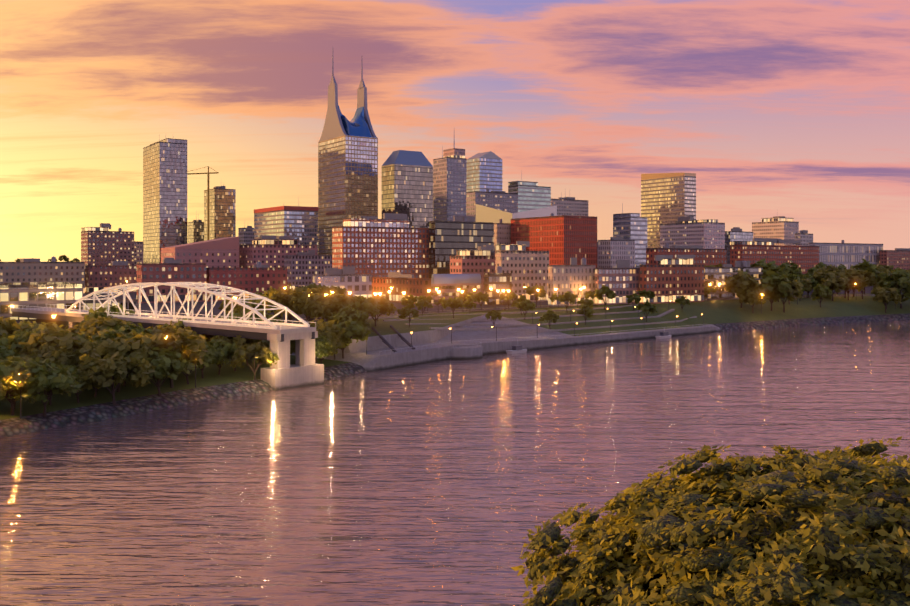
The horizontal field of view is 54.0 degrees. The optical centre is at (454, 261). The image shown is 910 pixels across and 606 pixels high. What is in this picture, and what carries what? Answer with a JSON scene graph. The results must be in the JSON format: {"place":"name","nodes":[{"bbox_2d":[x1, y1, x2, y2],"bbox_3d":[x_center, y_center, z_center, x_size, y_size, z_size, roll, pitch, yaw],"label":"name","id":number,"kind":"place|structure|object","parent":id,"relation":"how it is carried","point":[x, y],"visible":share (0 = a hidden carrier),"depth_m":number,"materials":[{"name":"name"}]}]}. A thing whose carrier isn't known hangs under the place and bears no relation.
{"place":"outdoors","nodes":[
{"label":"outdoors","id":0,"kind":"place"},
{"bbox_2d":[204,186,235,240],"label":"tower","id":1,"kind":"structure","parent":0,"point":[222,211],"depth_m":961.56,"materials":[{"name":"concrete"}]},
{"bbox_2d":[433,157,466,220],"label":"grey tower","id":2,"kind":"structure","parent":0,"point":[449,186],"depth_m":827.15,"materials":[{"name":"glass"}]},
{"bbox_2d":[443,140,464,157],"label":"rooftop penthouse","id":3,"kind":"object","parent":2,"relation":"on","point":[454,152],"visible":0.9,"depth_m":831.85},
{"bbox_2d":[0,320,909,605],"bbox_3d":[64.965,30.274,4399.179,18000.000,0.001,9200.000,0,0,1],"label":"river water","id":4,"kind":"structure","parent":0,"point":[446,482],"depth_m":135.65,"materials":[{"name":"purple liquid"}]},
{"bbox_2d":[0,286,909,437],"bbox_3d":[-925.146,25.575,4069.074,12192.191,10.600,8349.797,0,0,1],"label":"riverbank","id":5,"kind":"structure","parent":0,"point":[64,410],"depth_m":306.84,"materials":[{"name":"green plant"}]},
{"bbox_2d":[0,343,19,359],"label":"tree","id":6,"kind":"object","parent":5,"relation":"on","point":[5,351],"visible":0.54,"depth_m":184.78,"materials":[{"name":"green plant"}]},
{"bbox_2d":[0,316,28,336],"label":"tree","id":7,"kind":"object","parent":5,"relation":"on","point":[9,329],"visible":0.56,"depth_m":213.35,"materials":[{"name":"green plant"}]},
{"bbox_2d":[0,356,47,408],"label":"tree","id":8,"kind":"object","parent":5,"relation":"on","point":[37,362],"visible":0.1,"depth_m":167.73,"materials":[{"name":"green plant"}]},
{"bbox_2d":[0,356,58,414],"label":"tree","id":9,"kind":"object","parent":5,"relation":"on","point":[9,366],"visible":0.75,"depth_m":160.86,"materials":[{"name":"green plant"}]},
{"bbox_2d":[0,282,82,319],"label":"lit hall","id":10,"kind":"structure","parent":5,"relation":"on","point":[39,294],"depth_m":314.68,"materials":[{"name":"glass"}]},
{"bbox_2d":[0,259,84,293],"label":"building","id":11,"kind":"structure","parent":5,"relation":"on","point":[28,270],"depth_m":537.71,"materials":[{"name":"concrete"}]},
{"bbox_2d":[6,365,82,416],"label":"tree","id":12,"kind":"object","parent":5,"relation":"on","point":[62,380],"visible":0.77,"depth_m":161.06,"materials":[{"name":"green plant"}]},
{"bbox_2d":[5,322,85,351],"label":"tree","id":13,"kind":"object","parent":5,"relation":"on","point":[13,340],"visible":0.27,"depth_m":192.78,"materials":[{"name":"green plant"}]},
{"bbox_2d":[22,343,79,394],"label":"tree","id":14,"kind":"object","parent":5,"relation":"on","point":[59,356],"visible":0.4,"depth_m":182.38,"materials":[{"name":"green plant"}]},
{"bbox_2d":[15,330,93,367],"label":"tree","id":15,"kind":"object","parent":5,"relation":"on","point":[32,344],"visible":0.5,"depth_m":187.39,"materials":[{"name":"green plant"}]},
{"bbox_2d":[39,358,79,404],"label":"tree","id":16,"kind":"object","parent":5,"relation":"on","point":[46,362],"visible":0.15,"depth_m":172.93,"materials":[{"name":"green plant"}]},
{"bbox_2d":[60,365,106,402],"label":"tree","id":17,"kind":"object","parent":5,"relation":"on","point":[85,375],"visible":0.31,"depth_m":173.80,"materials":[{"name":"green plant"}]},
{"bbox_2d":[79,315,132,336],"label":"tree","id":18,"kind":"object","parent":5,"relation":"on","point":[102,324],"visible":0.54,"depth_m":232.34,"materials":[{"name":"green plant"}]},
{"bbox_2d":[78,304,134,327],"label":"tree","id":19,"kind":"object","parent":5,"relation":"on","point":[101,312],"visible":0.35,"depth_m":265.72,"materials":[{"name":"green plant"}]},
{"bbox_2d":[81,223,133,264],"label":"hotel","id":20,"kind":"structure","parent":5,"relation":"on","point":[102,244],"depth_m":713.36,"materials":[{"name":"brick"}]},
{"bbox_2d":[85,261,135,292],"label":"building","id":21,"kind":"structure","parent":5,"relation":"on","point":[100,277],"depth_m":570.64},
{"bbox_2d":[83,299,137,311],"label":"building","id":22,"kind":"structure","parent":5,"relation":"on","point":[89,304],"depth_m":337.19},
{"bbox_2d":[70,333,156,391],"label":"tree","id":23,"kind":"object","parent":5,"relation":"on","point":[122,345],"visible":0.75,"depth_m":185.36,"materials":[{"name":"green plant"}]},
{"bbox_2d":[72,351,156,405],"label":"tree","id":24,"kind":"object","parent":5,"relation":"on","point":[110,368],"visible":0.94,"depth_m":175.24,"materials":[{"name":"green plant"}]},
{"bbox_2d":[87,326,149,345],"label":"tree","id":25,"kind":"object","parent":5,"relation":"on","point":[104,336],"visible":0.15,"depth_m":207.20,"materials":[{"name":"green plant"}]},
{"bbox_2d":[106,323,151,336],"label":"tree","id":26,"kind":"object","parent":5,"relation":"on","point":[138,329],"visible":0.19,"depth_m":227.90,"materials":[{"name":"green plant"}]},
{"bbox_2d":[134,241,142,264],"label":"building","id":27,"kind":"structure","parent":5,"relation":"on","point":[138,251],"depth_m":773.04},
{"bbox_2d":[127,347,197,395],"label":"tree","id":28,"kind":"object","parent":5,"relation":"on","point":[168,367],"visible":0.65,"depth_m":185.74,"materials":[{"name":"green plant"}]},
{"bbox_2d":[143,138,186,262],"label":"tower","id":29,"kind":"structure","parent":5,"relation":"on","point":[164,192],"depth_m":915.08,"materials":[{"name":"glass"}]},
{"bbox_2d":[11,282,323,389],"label":"bridge","id":30,"kind":"structure","parent":5,"relation":"on","point":[305,369],"depth_m":229.81,"materials":[{"name":"white paint"}]},
{"bbox_2d":[136,258,205,302],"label":"building","id":31,"kind":"structure","parent":5,"relation":"on","point":[171,270],"depth_m":439.79,"materials":[{"name":"brick"}]},
{"bbox_2d":[135,328,207,387],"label":"tree","id":32,"kind":"object","parent":5,"relation":"on","point":[180,340],"visible":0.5,"depth_m":194.19,"materials":[{"name":"green plant"}]},
{"bbox_2d":[151,325,198,337],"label":"tree","id":33,"kind":"object","parent":5,"relation":"on","point":[171,329],"visible":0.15,"depth_m":225.94,"materials":[{"name":"green plant"}]},
{"bbox_2d":[168,347,213,383],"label":"tree","id":34,"kind":"object","parent":5,"relation":"on","point":[206,360],"visible":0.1,"depth_m":202.13,"materials":[{"name":"green plant"}]},
{"bbox_2d":[188,220,203,242],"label":"building","id":35,"kind":"structure","parent":5,"relation":"on","point":[195,230],"depth_m":1008.70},
{"bbox_2d":[161,249,238,267],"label":"pink hall","id":36,"kind":"structure","parent":5,"relation":"on","point":[219,258],"depth_m":617.00,"materials":[{"name":"brown"}]},
{"bbox_2d":[161,237,238,248],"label":"pink hall roof","id":37,"kind":"structure","parent":36,"relation":"on","point":[226,243],"depth_m":620.24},
{"bbox_2d":[199,343,223,378],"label":"tree","id":38,"kind":"object","parent":5,"relation":"on","point":[214,353],"visible":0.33,"depth_m":209.40,"materials":[{"name":"green plant"}]},
{"bbox_2d":[209,339,238,374],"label":"tree","id":39,"kind":"object","parent":5,"relation":"on","point":[224,347],"visible":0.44,"depth_m":215.09,"materials":[{"name":"green plant"}]},
{"bbox_2d":[210,335,261,370],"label":"tree","id":40,"kind":"object","parent":5,"relation":"on","point":[238,341],"visible":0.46,"depth_m":222.59,"materials":[{"name":"green plant"}]},
{"bbox_2d":[238,226,253,244],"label":"building","id":41,"kind":"structure","parent":5,"relation":"on","point":[246,236],"depth_m":886.30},
{"bbox_2d":[206,265,286,300],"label":"building","id":42,"kind":"structure","parent":5,"relation":"on","point":[263,278],"depth_m":462.86,"materials":[{"name":"brick"}]},
{"bbox_2d":[230,341,279,379],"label":"tree","id":43,"kind":"object","parent":5,"relation":"on","point":[261,354],"visible":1,"depth_m":210.59,"materials":[{"name":"green plant"}]},
{"bbox_2d":[239,235,317,267],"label":"building","id":44,"kind":"structure","parent":5,"relation":"on","point":[270,251],"depth_m":633.05,"materials":[{"name":"brick"}]},
{"bbox_2d":[254,210,317,244],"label":"office","id":45,"kind":"structure","parent":5,"relation":"on","point":[301,226],"depth_m":794.49,"materials":[{"name":"glass"}]},
{"bbox_2d":[254,206,318,212],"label":"roof","id":46,"kind":"structure","parent":45,"relation":"on","point":[286,208],"depth_m":795.25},
{"bbox_2d":[263,287,312,322],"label":"tree","id":47,"kind":"object","parent":5,"relation":"on","point":[283,299],"visible":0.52,"depth_m":268.46,"materials":[{"name":"green plant"}]},
{"bbox_2d":[287,293,327,325],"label":"tree","id":48,"kind":"object","parent":5,"relation":"on","point":[292,303],"visible":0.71,"depth_m":266.12,"materials":[{"name":"green plant"}]},
{"bbox_2d":[284,250,331,288],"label":"building","id":49,"kind":"structure","parent":5,"relation":"on","point":[303,268],"depth_m":607.43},
{"bbox_2d":[290,335,331,357],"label":"tree","id":50,"kind":"object","parent":5,"relation":"on","point":[322,345],"visible":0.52,"depth_m":225.63,"materials":[{"name":"green plant"}]},
{"bbox_2d":[303,298,346,321],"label":"tree","id":51,"kind":"object","parent":5,"relation":"on","point":[321,309],"visible":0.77,"depth_m":264.27,"materials":[{"name":"green plant"}]},
{"bbox_2d":[310,317,345,363],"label":"tree","id":52,"kind":"object","parent":5,"relation":"on","point":[329,326],"visible":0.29,"depth_m":240.29,"materials":[{"name":"green plant"}]},
{"bbox_2d":[318,331,341,363],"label":"tree","id":53,"kind":"object","parent":5,"relation":"on","point":[335,343],"visible":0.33,"depth_m":233.49,"materials":[{"name":"green plant"}]},
{"bbox_2d":[324,293,358,315],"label":"tree","id":54,"kind":"object","parent":5,"relation":"on","point":[347,299],"visible":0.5,"depth_m":272.87,"materials":[{"name":"green plant"}]},
{"bbox_2d":[313,266,371,297],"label":"building","id":55,"kind":"structure","parent":5,"relation":"on","point":[347,278],"depth_m":440.66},
{"bbox_2d":[318,55,377,254],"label":"skyscraper","id":56,"kind":"structure","parent":5,"relation":"on","point":[347,176],"depth_m":817.43,"materials":[{"name":"glass"}]},
{"bbox_2d":[333,305,370,338],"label":"tree","id":57,"kind":"object","parent":5,"relation":"on","point":[358,315],"visible":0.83,"depth_m":254.25,"materials":[{"name":"green plant"}]},
{"bbox_2d":[334,316,371,358],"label":"tree","id":58,"kind":"object","parent":5,"relation":"on","point":[357,331],"visible":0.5,"depth_m":248.96,"materials":[{"name":"green plant"}]},
{"bbox_2d":[349,296,382,317],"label":"tree","id":59,"kind":"object","parent":5,"relation":"on","point":[370,305],"visible":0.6,"depth_m":271.11,"materials":[{"name":"green plant"}]},
{"bbox_2d":[360,296,397,325],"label":"tree","id":60,"kind":"object","parent":5,"relation":"on","point":[388,307],"visible":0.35,"depth_m":288.19,"materials":[{"name":"green plant"}]},
{"bbox_2d":[332,213,428,277],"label":"brick hotel","id":61,"kind":"structure","parent":5,"relation":"on","point":[374,246],"depth_m":536.01,"materials":[{"name":"brick"}]},
{"bbox_2d":[372,272,430,303],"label":"building","id":62,"kind":"structure","parent":5,"relation":"on","point":[400,283],"depth_m":438.44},
{"bbox_2d":[382,164,432,227],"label":"office tower","id":63,"kind":"structure","parent":5,"relation":"on","point":[407,190],"depth_m":771.23,"materials":[{"name":"grey"}]},
{"bbox_2d":[382,150,432,166],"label":"roof","id":64,"kind":"structure","parent":63,"relation":"on","point":[405,157],"depth_m":773.22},
{"bbox_2d":[397,303,418,327],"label":"tree","id":65,"kind":"object","parent":5,"relation":"on","point":[406,310],"visible":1,"depth_m":290.38,"materials":[{"name":"green plant"}]},
{"bbox_2d":[19,280,855,418],"bbox_3d":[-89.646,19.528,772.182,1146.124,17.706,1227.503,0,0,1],"label":"street lamps","id":66,"kind":"object","parent":5,"relation":"on","point":[374,293],"visible":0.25,"depth_m":359.22,"materials":[{"name":"orange"}]},
{"bbox_2d":[51,140,843,272],"bbox_3d":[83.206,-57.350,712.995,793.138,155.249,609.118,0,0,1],"label":"rooftop masts and crane","id":67,"kind":"object","parent":5,"relation":"on","point":[498,268],"visible":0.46,"depth_m":772.00,"materials":[{"name":"grey metal"}]},
{"bbox_2d":[441,296,463,317],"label":"tree","id":68,"kind":"object","parent":5,"relation":"on","point":[456,302],"visible":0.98,"depth_m":331.12,"materials":[{"name":"green plant"}]},
{"bbox_2d":[431,283,480,304],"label":"building","id":69,"kind":"structure","parent":5,"relation":"on","point":[447,291],"depth_m":414.91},
{"bbox_2d":[431,274,480,283],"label":"curved roof","id":70,"kind":"structure","parent":69,"relation":"on","point":[452,278],"depth_m":416.56,"materials":[{"name":"blue"}]},
{"bbox_2d":[429,216,493,277],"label":"office building","id":71,"kind":"structure","parent":5,"relation":"on","point":[447,239],"depth_m":552.05,"materials":[{"name":"glass"}]},
{"bbox_2d":[450,245,494,293],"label":"building","id":72,"kind":"structure","parent":5,"relation":"on","point":[481,260],"depth_m":461.20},
{"bbox_2d":[467,151,501,191],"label":"office tower","id":73,"kind":"structure","parent":5,"relation":"on","point":[483,174],"depth_m":907.72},
{"bbox_2d":[466,191,517,221],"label":"office building","id":74,"kind":"structure","parent":5,"relation":"on","point":[503,201],"depth_m":709.45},
{"bbox_2d":[484,273,511,305],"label":"building","id":75,"kind":"structure","parent":5,"relation":"on","point":[499,281],"depth_m":407.20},
{"bbox_2d":[494,219,510,245],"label":"cream slab","id":76,"kind":"structure","parent":5,"relation":"on","point":[502,233],"depth_m":601.92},
{"bbox_2d":[476,204,556,222],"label":"silver hall roof","id":77,"kind":"structure","parent":5,"relation":"on","point":[487,214],"depth_m":627.22,"materials":[{"name":"grey"}]},
{"bbox_2d":[495,241,548,301],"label":"building","id":78,"kind":"structure","parent":5,"relation":"on","point":[521,264],"depth_m":447.40,"materials":[{"name":"concrete"}]},
{"bbox_2d":[515,299,535,319],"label":"tree","id":79,"kind":"object","parent":5,"relation":"on","point":[525,305],"visible":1,"depth_m":353.79,"materials":[{"name":"green plant"}]},
{"bbox_2d":[508,181,550,211],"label":"office building","id":80,"kind":"structure","parent":5,"relation":"on","point":[532,195],"depth_m":767.17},
{"bbox_2d":[524,285,545,306],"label":"tree","id":81,"kind":"object","parent":5,"relation":"on","point":[532,290],"visible":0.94,"depth_m":392.50,"materials":[{"name":"green plant"}]},
{"bbox_2d":[511,215,596,267],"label":"red brick block","id":82,"kind":"structure","parent":5,"relation":"on","point":[563,239],"depth_m":569.45,"materials":[{"name":"brick"}]},
{"bbox_2d":[551,197,587,215],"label":"office building","id":83,"kind":"structure","parent":5,"relation":"on","point":[569,206],"depth_m":913.64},
{"bbox_2d":[548,258,594,305],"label":"building","id":84,"kind":"structure","parent":5,"relation":"on","point":[573,277],"depth_m":410.37,"materials":[{"name":"concrete"}]},
{"bbox_2d":[282,294,874,358],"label":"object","id":85,"kind":"object","parent":5,"relation":"on","point":[469,352],"visible":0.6,"depth_m":326.57,"materials":[{"name":"concrete"}]},
{"bbox_2d":[593,285,616,309],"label":"tree","id":86,"kind":"object","parent":5,"relation":"on","point":[606,291],"visible":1,"depth_m":400.32,"materials":[{"name":"green plant"}]},
{"bbox_2d":[598,236,634,267],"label":"building","id":87,"kind":"structure","parent":5,"relation":"on","point":[612,250],"depth_m":654.18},
{"bbox_2d":[595,260,639,304],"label":"building","id":88,"kind":"structure","parent":5,"relation":"on","point":[621,280],"depth_m":421.61,"materials":[{"name":"concrete"}]},
{"bbox_2d":[613,213,646,267],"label":"building","id":89,"kind":"structure","parent":5,"relation":"on","point":[629,226],"depth_m":703.16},
{"bbox_2d":[636,300,657,321],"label":"tree","id":90,"kind":"object","parent":5,"relation":"on","point":[645,306],"visible":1,"depth_m":376.95,"materials":[{"name":"green plant"}]},
{"bbox_2d":[640,255,703,303],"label":"building","id":91,"kind":"structure","parent":5,"relation":"on","point":[667,278],"depth_m":433.72,"materials":[{"name":"brick"}]},
{"bbox_2d":[646,245,725,265],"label":"building","id":92,"kind":"structure","parent":5,"relation":"on","point":[706,257],"depth_m":577.50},
{"bbox_2d":[660,216,724,248],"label":"building","id":93,"kind":"structure","parent":5,"relation":"on","point":[691,231],"depth_m":810.31,"materials":[{"name":"concrete"}]},
{"bbox_2d":[704,261,762,299],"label":"building","id":94,"kind":"structure","parent":5,"relation":"on","point":[714,276],"depth_m":475.93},
{"bbox_2d":[725,227,752,263],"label":"building","id":95,"kind":"structure","parent":5,"relation":"on","point":[736,234],"depth_m":820.37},
{"bbox_2d":[726,270,759,307],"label":"tree","id":96,"kind":"object","parent":5,"relation":"on","point":[741,281],"visible":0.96,"depth_m":424.31,"materials":[{"name":"green plant"}]},
{"bbox_2d":[739,288,769,312],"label":"tree","id":97,"kind":"object","parent":5,"relation":"on","point":[751,297],"visible":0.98,"depth_m":419.69,"materials":[{"name":"green plant"}]},
{"bbox_2d":[759,261,785,275],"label":"tree","id":98,"kind":"object","parent":5,"relation":"on","point":[771,266],"visible":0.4,"depth_m":508.05,"materials":[{"name":"green plant"}]},
{"bbox_2d":[730,238,818,273],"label":"building","id":99,"kind":"structure","parent":5,"relation":"on","point":[803,258],"depth_m":719.72,"materials":[{"name":"brick"}]},
{"bbox_2d":[752,216,798,245],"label":"office building","id":100,"kind":"structure","parent":5,"relation":"on","point":[781,227],"depth_m":904.99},
{"bbox_2d":[759,270,792,310],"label":"tree","id":101,"kind":"object","parent":5,"relation":"on","point":[777,284],"visible":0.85,"depth_m":428.64,"materials":[{"name":"green plant"}]},
{"bbox_2d":[766,280,803,312],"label":"tree","id":102,"kind":"object","parent":5,"relation":"on","point":[796,291],"visible":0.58,"depth_m":430.68,"materials":[{"name":"green plant"}]},
{"bbox_2d":[795,230,812,245],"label":"building","id":103,"kind":"structure","parent":5,"relation":"on","point":[805,237],"depth_m":878.77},
{"bbox_2d":[810,284,831,306],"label":"tree","id":104,"kind":"object","parent":5,"relation":"on","point":[824,292],"visible":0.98,"depth_m":453.28,"materials":[{"name":"green plant"}]},
{"bbox_2d":[813,270,844,285],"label":"tree","id":105,"kind":"object","parent":5,"relation":"on","point":[820,275],"visible":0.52,"depth_m":495.00,"materials":[{"name":"green plant"}]},
{"bbox_2d":[819,277,845,300],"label":"tree","id":106,"kind":"object","parent":5,"relation":"on","point":[833,283],"visible":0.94,"depth_m":476.95,"materials":[{"name":"green plant"}]},
{"bbox_2d":[809,243,882,268],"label":"long grey hall","id":107,"kind":"structure","parent":5,"relation":"on","point":[847,255],"depth_m":874.59,"materials":[{"name":"glass"}]},
{"bbox_2d":[842,274,864,299],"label":"tree","id":108,"kind":"object","parent":5,"relation":"on","point":[851,280],"visible":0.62,"depth_m":486.18,"materials":[{"name":"green plant"}]},
{"bbox_2d":[850,258,877,293],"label":"tree","id":109,"kind":"object","parent":5,"relation":"on","point":[867,266],"visible":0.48,"depth_m":543.37,"materials":[{"name":"green plant"}]},
{"bbox_2d":[852,270,876,298],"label":"tree","id":110,"kind":"object","parent":5,"relation":"on","point":[867,278],"visible":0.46,"depth_m":497.67,"materials":[{"name":"green plant"}]},
{"bbox_2d":[871,286,901,312],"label":"tree","id":111,"kind":"object","parent":5,"relation":"on","point":[883,294],"visible":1,"depth_m":460.59,"materials":[{"name":"green plant"}]},
{"bbox_2d":[878,268,909,308],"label":"tree","id":112,"kind":"object","parent":5,"relation":"on","point":[901,282],"visible":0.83,"depth_m":477.99,"materials":[{"name":"green plant"}]},
{"bbox_2d":[879,248,909,269],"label":"building","id":113,"kind":"structure","parent":5,"relation":"on","point":[898,257],"depth_m":902.87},
{"bbox_2d":[0,0,909,261],"label":"sky","id":114,"kind":"structure","parent":0,"point":[799,110],"materials":[{"name":"orange"}]},
{"bbox_2d":[641,173,695,247],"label":"tower","id":115,"kind":"structure","parent":0,"point":[667,200],"depth_m":918.28,"materials":[{"name":"glass"}]},
{"bbox_2d":[511,436,909,605],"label":"tree","id":116,"kind":"object","parent":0,"point":[795,527],"visible":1,"depth_m":41.65,"materials":[{"name":"green plant"}]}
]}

